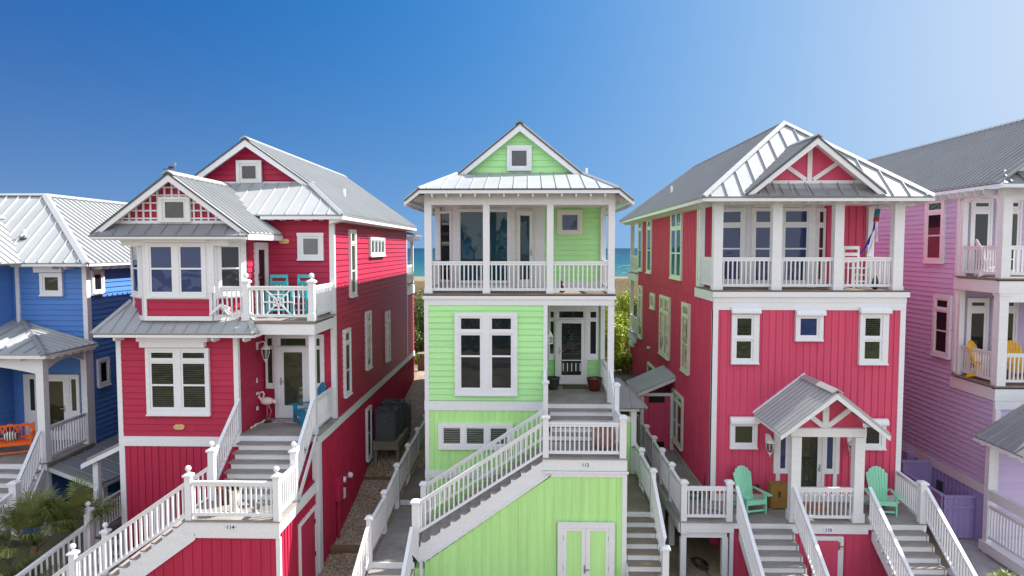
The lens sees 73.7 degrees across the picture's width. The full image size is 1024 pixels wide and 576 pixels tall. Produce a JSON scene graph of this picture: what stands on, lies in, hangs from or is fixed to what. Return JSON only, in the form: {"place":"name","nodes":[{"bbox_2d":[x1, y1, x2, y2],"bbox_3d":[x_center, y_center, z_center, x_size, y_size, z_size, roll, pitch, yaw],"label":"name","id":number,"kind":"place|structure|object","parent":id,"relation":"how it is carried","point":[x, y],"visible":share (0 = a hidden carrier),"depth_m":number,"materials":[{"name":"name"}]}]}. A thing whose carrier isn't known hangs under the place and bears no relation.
{"place":"outdoors","nodes":[
{"label":"outdoors","id":0,"kind":"place"},
{"bbox_2d":[216,486,228,504],"bbox_3d":[-7.134,5.158,17.064,0.540,0.441,0.535,0,3,1],"label":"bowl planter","id":1,"kind":"object","parent":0,"point":[222,495],"visible":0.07,"depth_m":16.88,"materials":[{"name":"ceramic"}]},
{"bbox_2d":[318,370,424,575],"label":"gravel path","id":2,"kind":"structure","parent":0,"point":[366,502],"depth_m":23.32,"materials":[{"name":"gravel"}]},
{"bbox_2d":[330,545,375,554],"bbox_3d":[-4.554,7.797,19.974,1.520,0.460,0.270,0,3,1],"label":"retaining timber","id":3,"kind":"object","parent":2,"relation":"on","point":[334,549],"visible":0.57,"depth_m":19.91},
{"bbox_2d":[364,476,391,479],"bbox_3d":[-4.452,6.899,24.027,1.520,0.460,0.270,0,3,1],"label":"retaining timber","id":4,"kind":"object","parent":2,"relation":"on","point":[377,477],"visible":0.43,"depth_m":24.02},
{"bbox_2d":[372,425,410,465],"bbox_3d":[-4.511,6.226,25.843,0.950,1.550,2.570,0,3,1],"label":"equipment stand","id":5,"kind":"object","parent":2,"relation":"on","point":[396,445],"visible":0.49,"depth_m":24.62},
{"bbox_2d":[374,406,398,440],"bbox_3d":[-4.585,4.942,24.980,0.796,1.115,0.843,0,3,1],"label":"air conditioner","id":6,"kind":"object","parent":5,"relation":"on","point":[386,423],"visible":1,"depth_m":24.63,"materials":[{"name":"grey metal"}]},
{"bbox_2d":[381,399,404,433],"bbox_3d":[-4.512,4.852,25.925,0.796,1.185,0.843,0,3,1],"label":"air conditioner","id":7,"kind":"object","parent":5,"relation":"on","point":[400,403],"visible":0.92,"depth_m":25.68,"materials":[{"name":"grey metal"}]},
{"bbox_2d":[405,403,410,426],"bbox_3d":[-4.290,4.977,26.777,0.612,0.835,0.661,0,3,1],"label":"air conditioner","id":8,"kind":"object","parent":5,"relation":"on","point":[407,414],"visible":0.26,"depth_m":26.54,"materials":[{"name":"grey metal"}]},
{"bbox_2d":[0,276,962,575],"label":"ground","id":9,"kind":"structure","parent":0,"point":[706,550],"depth_m":20.14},
{"bbox_2d":[0,540,59,575],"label":"palmetto","id":10,"kind":"object","parent":9,"relation":"on","point":[20,566],"visible":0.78,"depth_m":17.39,"materials":[{"name":"green plant"}]},
{"bbox_2d":[0,482,94,575],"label":"palmetto","id":11,"kind":"object","parent":9,"relation":"on","point":[17,518],"visible":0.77,"depth_m":17.65,"materials":[{"name":"green plant"}]},
{"bbox_2d":[0,193,132,539],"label":"beach house","id":12,"kind":"structure","parent":9,"relation":"on","point":[65,285],"depth_m":22.65,"materials":[{"name":"blue paint"}]},
{"bbox_2d":[0,422,34,454],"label":"bench","id":13,"kind":"object","parent":12,"relation":"on","point":[18,442],"visible":0.91,"depth_m":21.57,"materials":[{"name":"orange paint"}]},
{"bbox_2d":[3,431,17,440],"bbox_3d":[-15.776,4.664,21.470,0.390,0.320,0.152,-2,4,-24],"label":"cushion","id":14,"kind":"object","parent":13,"relation":"on","point":[10,436],"visible":1,"depth_m":21.42,"materials":[{"name":"fabric"}]},
{"bbox_2d":[39,273,63,295],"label":"window","id":15,"kind":"structure","parent":12,"relation":"in","point":[50,284],"depth_m":22.54,"materials":[{"name":"white paint"}]},
{"bbox_2d":[23,374,80,439],"bbox_3d":[-15.352,3.975,22.805,1.880,2.200,0.114,0,3,1],"label":"door","id":16,"kind":"structure","parent":12,"relation":"in","point":[64,389],"depth_m":22.78,"materials":[{"name":"white paint"}]},
{"bbox_2d":[90,270,105,294],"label":"window","id":17,"kind":"structure","parent":12,"relation":"in","point":[97,277],"depth_m":23.09,"materials":[{"name":"white paint"}]},
{"bbox_2d":[96,357,111,387],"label":"window","id":18,"kind":"structure","parent":12,"relation":"in","point":[103,373],"depth_m":23.42,"materials":[{"name":"white paint"}]},
{"bbox_2d":[15,488,120,575],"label":"side gate railing","id":19,"kind":"object","parent":9,"relation":"on","point":[89,538],"visible":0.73,"depth_m":17.89,"materials":[{"name":"white paint"}]},
{"bbox_2d":[25,474,124,563],"bbox_3d":[-11.608,6.429,18.234,2.253,2.833,2.611,0,3,1],"label":"palmetto","id":20,"kind":"object","parent":9,"relation":"on","point":[76,504],"visible":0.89,"depth_m":17.99,"materials":[{"name":"green plant"}]},
{"bbox_2d":[52,136,421,575],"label":"beach house","id":21,"kind":"structure","parent":9,"relation":"on","point":[207,351],"depth_m":18.81,"materials":[{"name":"paint"}]},
{"bbox_2d":[130,246,140,297],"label":"window","id":22,"kind":"structure","parent":21,"relation":"in","point":[134,250],"depth_m":18.62,"materials":[{"name":"white paint"}]},
{"bbox_2d":[158,197,191,221],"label":"window","id":23,"kind":"structure","parent":21,"relation":"in","point":[170,209],"depth_m":18.12,"materials":[{"name":"white paint"}]},
{"bbox_2d":[145,243,207,297],"bbox_3d":[-8.972,-0.471,18.246,1.634,1.470,0.124,0,3,1],"label":"window","id":24,"kind":"structure","parent":21,"relation":"in","point":[174,271],"depth_m":18.24,"materials":[{"name":"white paint"}]},
{"bbox_2d":[145,348,210,415],"bbox_3d":[-9.155,2.572,18.705,1.774,1.880,0.124,0,3,1],"label":"window","id":25,"kind":"structure","parent":21,"relation":"in","point":[177,379],"depth_m":18.71,"materials":[{"name":"white paint"}]},
{"bbox_2d":[217,243,242,297],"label":"window","id":26,"kind":"structure","parent":21,"relation":"in","point":[229,258],"depth_m":18.55,"materials":[{"name":"white paint"}]},
{"bbox_2d":[226,479,242,511],"bbox_3d":[-6.674,5.002,16.472,0.444,0.821,0.431,0,3,1],"label":"stone urn","id":27,"kind":"object","parent":21,"relation":"on","point":[232,496],"visible":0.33,"depth_m":16.38,"materials":[{"name":"white stone"}]},
{"bbox_2d":[236,160,262,182],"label":"window","id":28,"kind":"structure","parent":21,"relation":"in","point":[247,171],"depth_m":21.66,"materials":[{"name":"white paint"}]},
{"bbox_2d":[253,242,269,313],"bbox_3d":[-7.297,-0.270,19.942,0.114,2.110,0.910,0,3,1],"label":"balcony door","id":29,"kind":"structure","parent":21,"relation":"in","point":[261,256],"depth_m":19.84,"materials":[{"name":"white paint"}]},
{"bbox_2d":[258,391,277,422],"bbox_3d":[-7.201,3.490,20.119,0.513,0.928,0.280,1,3,14],"label":"flamingo statue","id":30,"kind":"object","parent":21,"relation":"on","point":[268,401],"visible":0.99,"depth_m":20.07,"materials":[{"name":"pink plastic"}]},
{"bbox_2d":[266,275,288,317],"bbox_3d":[-6.717,0.224,19.541,0.567,1.192,0.563,0,3,-5],"label":"balcony chair","id":31,"kind":"object","parent":21,"relation":"on","point":[277,283],"visible":0.48,"depth_m":19.66,"materials":[{"name":"teal paint"}]},
{"bbox_2d":[273,419,299,422],"bbox_3d":[-6.629,3.934,20.211,0.750,0.019,0.450,0,3,1],"label":"doormat","id":32,"kind":"object","parent":21,"relation":"on","point":[284,421],"visible":0.71,"depth_m":20.10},
{"bbox_2d":[274,347,309,417],"bbox_3d":[-6.585,2.834,20.469,1.060,2.150,0.114,0,3,1],"label":"front door","id":33,"kind":"structure","parent":21,"relation":"in","point":[291,364],"depth_m":20.46,"materials":[{"name":"white paint"}]},
{"bbox_2d":[290,275,313,313],"bbox_3d":[-6.012,0.222,19.573,0.567,1.192,0.563,0,3,7],"label":"balcony chair","id":34,"kind":"object","parent":21,"relation":"on","point":[301,283],"visible":0.45,"depth_m":19.47,"materials":[{"name":"teal paint"}]},
{"bbox_2d":[289,382,326,426],"bbox_3d":[-5.925,3.379,19.953,0.915,1.163,0.875,-3,4,-37],"label":"adirondack chair","id":35,"kind":"object","parent":21,"relation":"on","point":[301,413],"visible":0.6,"depth_m":19.97,"materials":[{"name":"paint"}]},
{"bbox_2d":[298,505,317,575],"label":"side door","id":36,"kind":"structure","parent":21,"relation":"in","point":[307,528],"depth_m":18.11,"materials":[{"name":"paint"}]},
{"bbox_2d":[297,236,323,260],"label":"window","id":37,"kind":"structure","parent":21,"relation":"in","point":[309,248],"depth_m":20.25,"materials":[{"name":"white paint"}]},
{"bbox_2d":[342,327,352,398],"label":"window","id":38,"kind":"structure","parent":21,"relation":"in","point":[347,349],"depth_m":21.67,"materials":[{"name":"white paint"}]},
{"bbox_2d":[348,229,357,297],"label":"window","id":39,"kind":"structure","parent":21,"relation":"in","point":[352,234],"depth_m":22.29,"materials":[{"name":"white paint"}]},
{"bbox_2d":[364,310,372,370],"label":"window","id":40,"kind":"structure","parent":21,"relation":"in","point":[368,314],"depth_m":24.51,"materials":[{"name":"white paint"}]},
{"bbox_2d":[365,405,373,461],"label":"window","id":41,"kind":"structure","parent":21,"relation":"in","point":[368,411],"depth_m":24.52,"materials":[{"name":"white paint"}]},
{"bbox_2d":[368,237,385,256],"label":"window","id":42,"kind":"structure","parent":21,"relation":"in","point":[376,245],"depth_m":25.79,"materials":[{"name":"white paint"}]},
{"bbox_2d":[385,310,391,362],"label":"window","id":43,"kind":"structure","parent":21,"relation":"in","point":[387,314],"depth_m":27.82,"materials":[{"name":"white paint"}]},
{"bbox_2d":[352,414,424,575],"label":"boardwalk","id":44,"kind":"structure","parent":9,"relation":"on","point":[391,554],"depth_m":19.49,"materials":[{"name":"white paint"}]},
{"bbox_2d":[413,288,423,346],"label":"shrub","id":45,"kind":"object","parent":9,"relation":"on","point":[419,319],"visible":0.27,"depth_m":45.79,"materials":[{"name":"green plant"}]},
{"bbox_2d":[414,330,423,352],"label":"shrub","id":46,"kind":"object","parent":9,"relation":"on","point":[418,342],"visible":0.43,"depth_m":41.18,"materials":[{"name":"green plant"}]},
{"bbox_2d":[416,352,424,370],"bbox_3d":[-3.574,4.221,36.409,2.950,1.520,0.600,0,3,1],"label":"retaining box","id":47,"kind":"object","parent":9,"relation":"on","point":[421,364],"visible":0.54,"depth_m":36.23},
{"bbox_2d":[404,120,633,575],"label":"beach house","id":48,"kind":"structure","parent":9,"relation":"on","point":[524,476],"depth_m":20.08,"materials":[{"name":"green paint"}]},
{"bbox_2d":[440,211,452,282],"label":"window","id":49,"kind":"structure","parent":48,"relation":"in","point":[446,217],"depth_m":22.12,"materials":[{"name":"glass"}]},
{"bbox_2d":[438,423,512,449],"bbox_3d":[-1.081,4.408,20.278,2.220,0.790,0.094,0,3,1],"label":"window","id":50,"kind":"structure","parent":48,"relation":"in","point":[451,436],"depth_m":20.26,"materials":[{"name":"white paint"}]},
{"bbox_2d":[457,209,509,282],"bbox_3d":[-0.902,-1.341,21.891,1.700,2.380,0.094,0,3,1],"label":"window","id":51,"kind":"structure","parent":48,"relation":"in","point":[469,221],"depth_m":21.87,"materials":[{"name":"glass"}]},
{"bbox_2d":[454,312,517,395],"bbox_3d":[-0.766,1.954,20.112,1.874,2.470,0.124,0,3,1],"label":"window","id":52,"kind":"structure","parent":48,"relation":"in","point":[485,343],"depth_m":20.10,"materials":[{"name":"white paint"}]},
{"bbox_2d":[507,145,531,170],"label":"window","id":53,"kind":"structure","parent":48,"relation":"in","point":[519,157],"depth_m":22.00,"materials":[{"name":"white paint"}]},
{"bbox_2d":[515,209,533,287],"bbox_3d":[0.417,-1.267,22.169,0.708,2.540,0.353,-1,4,-19],"label":"porch door","id":54,"kind":"structure","parent":48,"relation":"in","point":[524,219],"depth_m":22.15,"materials":[{"name":"beige paint"}]},
{"bbox_2d":[548,305,552,343],"bbox_3d":[1.185,1.031,21.073,0.180,1.380,0.180,0,3,1],"label":"hanging lantern","id":55,"kind":"object","parent":48,"relation":"hanging from","point":[550,335],"visible":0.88,"depth_m":21.04,"materials":[{"name":"white metal"}]},
{"bbox_2d":[547,376,559,389],"bbox_3d":[1.327,3.080,22.091,0.470,0.390,0.470,0,3,1],"label":"planter pot","id":56,"kind":"object","parent":48,"relation":"on","point":[553,384],"visible":0.89,"depth_m":21.93,"materials":[{"name":"green ceramic"}]},
{"bbox_2d":[557,210,582,234],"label":"window","id":57,"kind":"structure","parent":48,"relation":"in","point":[569,222],"depth_m":22.30,"materials":[{"name":"beige paint"}]},
{"bbox_2d":[555,320,587,383],"bbox_3d":[1.961,2.114,22.593,1.060,2.140,0.114,0,3,1],"label":"front door","id":58,"kind":"structure","parent":48,"relation":"in","point":[570,335],"depth_m":22.58,"materials":[{"name":"white paint"}]},
{"bbox_2d":[563,385,587,388],"bbox_3d":[2.079,3.245,22.358,0.810,0.020,0.450,0,3,1],"label":"doormat","id":59,"kind":"object","parent":48,"relation":"on","point":[575,386],"visible":1,"depth_m":22.24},
{"bbox_2d":[557,522,614,575],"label":"double door","id":60,"kind":"structure","parent":48,"relation":"in","point":[583,548],"depth_m":17.68,"materials":[{"name":"white paint"}]},
{"bbox_2d":[586,376,602,391],"bbox_3d":[2.642,3.079,21.858,0.524,0.420,0.524,0,3,1],"label":"planter pot","id":61,"kind":"object","parent":48,"relation":"on","point":[594,383],"visible":1,"depth_m":21.70,"materials":[{"name":"ceramic"}]},
{"bbox_2d":[591,421,615,449],"bbox_3d":[2.477,3.984,18.508,0.660,0.725,0.660,0,3,1],"label":"planter pot","id":62,"kind":"object","parent":48,"relation":"on","point":[605,437],"visible":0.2,"depth_m":18.26,"materials":[{"name":"ceramic"}]},
{"bbox_2d":[407,278,637,332],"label":"dune grass","id":63,"kind":"structure","parent":9,"relation":"on","point":[622,285],"depth_m":92.28,"materials":[{"name":"plant"}]},
{"bbox_2d":[605,321,626,361],"bbox_3d":[5.282,3.232,37.472,2.231,2.923,1.278,0,3,1],"label":"shrub","id":64,"kind":"object","parent":9,"relation":"on","point":[618,338],"visible":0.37,"depth_m":37.27,"materials":[{"name":"green plant"}]},
{"bbox_2d":[605,291,636,326],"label":"shrub","id":65,"kind":"object","parent":9,"relation":"on","point":[624,305],"visible":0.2,"depth_m":46.17,"materials":[{"name":"green plant"}]},
{"bbox_2d":[605,311,637,353],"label":"shrub","id":66,"kind":"object","parent":9,"relation":"on","point":[622,319],"visible":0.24,"depth_m":40.91,"materials":[{"name":"green plant"}]},
{"bbox_2d":[614,353,632,373],"bbox_3d":[5.909,4.035,35.724,1.644,1.410,1.088,-1,4,-22],"label":"shrub","id":67,"kind":"object","parent":9,"relation":"on","point":[623,362],"visible":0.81,"depth_m":35.42,"materials":[{"name":"green plant"}]},
{"bbox_2d":[623,300,636,322],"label":"shrub","id":68,"kind":"object","parent":9,"relation":"on","point":[635,308],"visible":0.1,"depth_m":43.01,"materials":[{"name":"green plant"}]},
{"bbox_2d":[626,442,670,575],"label":"side steps","id":69,"kind":"structure","parent":9,"relation":"on","point":[645,556],"depth_m":18.32,"materials":[{"name":"white paint"}]},
{"bbox_2d":[612,376,647,473],"bbox_3d":[3.678,4.411,22.556,1.280,2.959,2.110,0,3,1],"label":"outdoor shower","id":70,"kind":"object","parent":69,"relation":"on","point":[631,403],"visible":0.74,"depth_m":21.75,"materials":[{"name":"paint"}]},
{"bbox_2d":[626,423,634,469],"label":"shower door","id":71,"kind":"structure","parent":70,"relation":"in","point":[628,424],"depth_m":21.78,"materials":[{"name":"green paint"}]},
{"bbox_2d":[690,556,708,575],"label":"black cable","id":72,"kind":"object","parent":9,"relation":"on","point":[702,566],"visible":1,"depth_m":19.26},
{"bbox_2d":[619,121,977,575],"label":"beach house","id":73,"kind":"structure","parent":9,"relation":"on","point":[765,346],"depth_m":19.93,"materials":[{"name":"paint"}]},
{"bbox_2d":[637,222,642,271],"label":"window","id":74,"kind":"structure","parent":73,"relation":"in","point":[640,225],"depth_m":32.75,"materials":[{"name":"beige paint"}]},
{"bbox_2d":[637,285,642,339],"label":"window","id":75,"kind":"structure","parent":73,"relation":"in","point":[640,288],"depth_m":32.72,"materials":[{"name":"beige paint"}]},
{"bbox_2d":[645,220,651,273],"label":"window","id":76,"kind":"structure","parent":73,"relation":"in","point":[648,223],"depth_m":30.32,"materials":[{"name":"beige paint"}]},
{"bbox_2d":[649,292,654,309],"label":"window","id":77,"kind":"structure","parent":73,"relation":"in","point":[652,296],"depth_m":29.47,"materials":[{"name":"beige paint"}]},
{"bbox_2d":[658,294,670,360],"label":"window","id":78,"kind":"structure","parent":73,"relation":"in","point":[664,301],"depth_m":26.85,"materials":[{"name":"beige paint"}]},
{"bbox_2d":[669,213,682,280],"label":"window","id":79,"kind":"structure","parent":73,"relation":"in","point":[676,221],"depth_m":24.73,"materials":[{"name":"beige paint"}]},
{"bbox_2d":[671,388,683,450],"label":"window","id":80,"kind":"structure","parent":73,"relation":"in","point":[678,400],"depth_m":24.38,"materials":[{"name":"beige paint"}]},
{"bbox_2d":[679,302,690,375],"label":"window","id":81,"kind":"structure","parent":73,"relation":"in","point":[685,307],"depth_m":23.29,"materials":[{"name":"beige paint"}]},
{"bbox_2d":[687,474,722,513],"bbox_3d":[5.559,5.996,20.028,0.705,0.616,1.699,0,3,-2],"label":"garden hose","id":82,"kind":"object","parent":73,"relation":"attached to","point":[699,496],"visible":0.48,"depth_m":20.33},
{"bbox_2d":[722,208,745,283],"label":"window","id":83,"kind":"structure","parent":73,"relation":"in","point":[734,219],"depth_m":21.30,"materials":[{"name":"glass"}]},
{"bbox_2d":[729,416,759,448],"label":"window","id":84,"kind":"structure","parent":73,"relation":"in","point":[743,431],"depth_m":20.04,"materials":[{"name":"white paint"}]},
{"bbox_2d":[730,307,761,363],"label":"window","id":85,"kind":"structure","parent":73,"relation":"in","point":[745,321],"depth_m":19.87,"materials":[{"name":"white paint"}]},
{"bbox_2d":[733,465,772,515],"bbox_3d":[6.776,5.762,19.464,0.875,1.163,0.915,-1,3,-15],"label":"adirondack chair","id":86,"kind":"object","parent":73,"relation":"on","point":[742,477],"visible":0.83,"depth_m":19.67,"materials":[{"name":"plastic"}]},
{"bbox_2d":[767,481,787,508],"bbox_3d":[7.634,5.965,19.645,0.500,0.745,0.305,0,3,-2],"label":"cardboard box","id":87,"kind":"object","parent":73,"relation":"on","point":[778,490],"visible":0.94,"depth_m":19.50,"materials":[{"name":"brown cardboard"}]},
{"bbox_2d":[751,208,812,283],"bbox_3d":[8.310,-1.276,21.048,1.864,2.390,0.124,0,3,1],"label":"window","id":88,"kind":"structure","parent":73,"relation":"in","point":[797,226],"depth_m":21.03,"materials":[{"name":"glass"}]},
{"bbox_2d":[794,309,826,340],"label":"window","id":89,"kind":"structure","parent":73,"relation":"in","point":[809,323],"depth_m":19.80,"materials":[{"name":"white paint"}]},
{"bbox_2d":[801,437,825,501],"bbox_3d":[8.665,5.195,20.020,0.980,2.190,0.114,0,3,1],"label":"front door","id":90,"kind":"structure","parent":73,"relation":"in","point":[813,448],"depth_m":20.02,"materials":[{"name":"white paint"}]},
{"bbox_2d":[803,503,826,509],"bbox_3d":[8.635,6.318,19.718,0.800,0.017,0.450,0,3,1],"label":"doormat","id":91,"kind":"object","parent":73,"relation":"on","point":[816,507],"visible":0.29,"depth_m":19.64,"materials":[{"name":"fabric"}]},
{"bbox_2d":[814,208,825,283],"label":"window","id":92,"kind":"structure","parent":73,"relation":"in","point":[820,232],"depth_m":21.28,"materials":[{"name":"white paint"}]},
{"bbox_2d":[811,536,843,575],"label":"storage door","id":93,"kind":"structure","parent":73,"relation":"in","point":[831,547],"depth_m":18.66,"materials":[{"name":"white paint"}]},
{"bbox_2d":[843,246,869,288],"bbox_3d":[10.416,-0.628,20.667,0.610,1.282,0.606,0,3,-7],"label":"balcony chair","id":94,"kind":"object","parent":73,"relation":"on","point":[857,254],"visible":0.52,"depth_m":20.86,"materials":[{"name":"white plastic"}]},
{"bbox_2d":[859,209,880,256],"bbox_3d":[10.783,-1.679,20.574,0.580,1.750,0.160,0,3,1],"label":"windsock","id":95,"kind":"object","parent":73,"relation":"hanging from","point":[876,218],"visible":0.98,"depth_m":20.56,"materials":[{"name":"multicoloured fabric"}]},
{"bbox_2d":[857,307,891,364],"bbox_3d":[10.494,1.393,19.762,0.880,1.690,0.194,0,3,1],"label":"window","id":96,"kind":"structure","parent":73,"relation":"in","point":[873,328],"depth_m":19.78,"materials":[{"name":"white paint"}]},
{"bbox_2d":[863,418,889,449],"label":"window","id":97,"kind":"structure","parent":73,"relation":"in","point":[874,440],"depth_m":19.94,"materials":[{"name":"white paint"}]},
{"bbox_2d":[864,466,903,516],"bbox_3d":[10.492,5.766,19.399,0.875,1.163,0.915,1,3,10],"label":"adirondack chair","id":98,"kind":"object","parent":73,"relation":"on","point":[878,486],"visible":0.72,"depth_m":19.63,"materials":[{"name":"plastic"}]},
{"bbox_2d":[901,460,975,538],"bbox_3d":[13.768,6.805,22.203,1.040,1.720,2.410,0,3,1],"label":"fence enclosure","id":99,"kind":"object","parent":9,"relation":"on","point":[959,513],"visible":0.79,"depth_m":21.08,"materials":[{"name":"purple paint"}]},
{"bbox_2d":[867,118,1023,575],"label":"beach house","id":100,"kind":"structure","parent":9,"relation":"on","point":[962,433],"depth_m":21.85,"materials":[{"name":"purple paint"}]},
{"bbox_2d":[922,199,946,263],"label":"window","id":101,"kind":"structure","parent":100,"relation":"in","point":[935,212],"depth_m":23.02,"materials":[{"name":"white paint"}]},
{"bbox_2d":[930,294,952,359],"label":"window","id":102,"kind":"structure","parent":100,"relation":"in","point":[942,309],"depth_m":22.61,"materials":[{"name":"white paint"}]},
{"bbox_2d":[963,298,989,371],"bbox_3d":[14.940,1.511,21.947,0.704,2.380,0.124,0,3,1],"label":"door","id":103,"kind":"structure","parent":100,"relation":"in","point":[977,309],"depth_m":21.92,"materials":[{"name":"white paint"}]},
{"bbox_2d":[965,340,990,381],"bbox_3d":[14.664,2.238,21.142,0.875,1.163,0.915,-2,4,-33],"label":"adirondack chair","id":104,"kind":"object","parent":100,"relation":"on","point":[970,343],"visible":0.43,"depth_m":21.27,"materials":[{"name":"yellow paint"}]},
{"bbox_2d":[967,198,993,273],"bbox_3d":[14.940,-1.654,21.762,0.704,2.380,0.124,0,3,1],"label":"door","id":105,"kind":"structure","parent":100,"relation":"in","point":[981,210],"depth_m":21.74,"materials":[{"name":"white paint"}]},
{"bbox_2d":[974,239,1012,276],"bbox_3d":[14.746,-0.926,20.940,0.915,1.163,0.875,1,4,23],"label":"rocking chair","id":106,"kind":"object","parent":100,"relation":"on","point":[981,249],"visible":0.36,"depth_m":20.91,"materials":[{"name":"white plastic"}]},
{"bbox_2d":[989,298,1018,367],"bbox_3d":[15.800,1.512,21.926,0.824,2.380,0.124,0,3,1],"label":"window","id":107,"kind":"structure","parent":100,"relation":"in","point":[1013,306],"depth_m":21.89,"materials":[{"name":"white paint"}]},
{"bbox_2d":[993,199,1022,271],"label":"window","id":108,"kind":"structure","parent":100,"relation":"in","point":[1017,205],"depth_m":21.72,"materials":[{"name":"white paint"}]},
{"bbox_2d":[1006,340,1023,379],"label":"adirondack chair","id":109,"kind":"object","parent":100,"relation":"on","point":[1013,347],"visible":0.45,"depth_m":21.28,"materials":[{"name":"yellow paint"}]},
{"bbox_2d":[985,567,1016,575],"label":"palmetto","id":110,"kind":"object","parent":9,"relation":"on","point":[1002,573],"visible":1,"depth_m":16.61,"materials":[{"name":"green plant"}]},
{"bbox_2d":[0,0,1023,247],"label":"sky","id":111,"kind":"structure","parent":0,"point":[98,98],"materials":[{"name":"blue"}]},
{"bbox_2d":[407,248,637,276],"bbox_3d":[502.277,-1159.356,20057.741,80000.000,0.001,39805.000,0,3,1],"label":"sea","id":112,"kind":"structure","parent":0,"point":[622,262],"depth_m":769.87,"materials":[{"name":"liquid"}]},
{"bbox_2d":[940,537,1016,575],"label":"concrete path","id":113,"kind":"structure","parent":0,"point":[982,563],"depth_m":19.64,"materials":[{"name":"concrete"}]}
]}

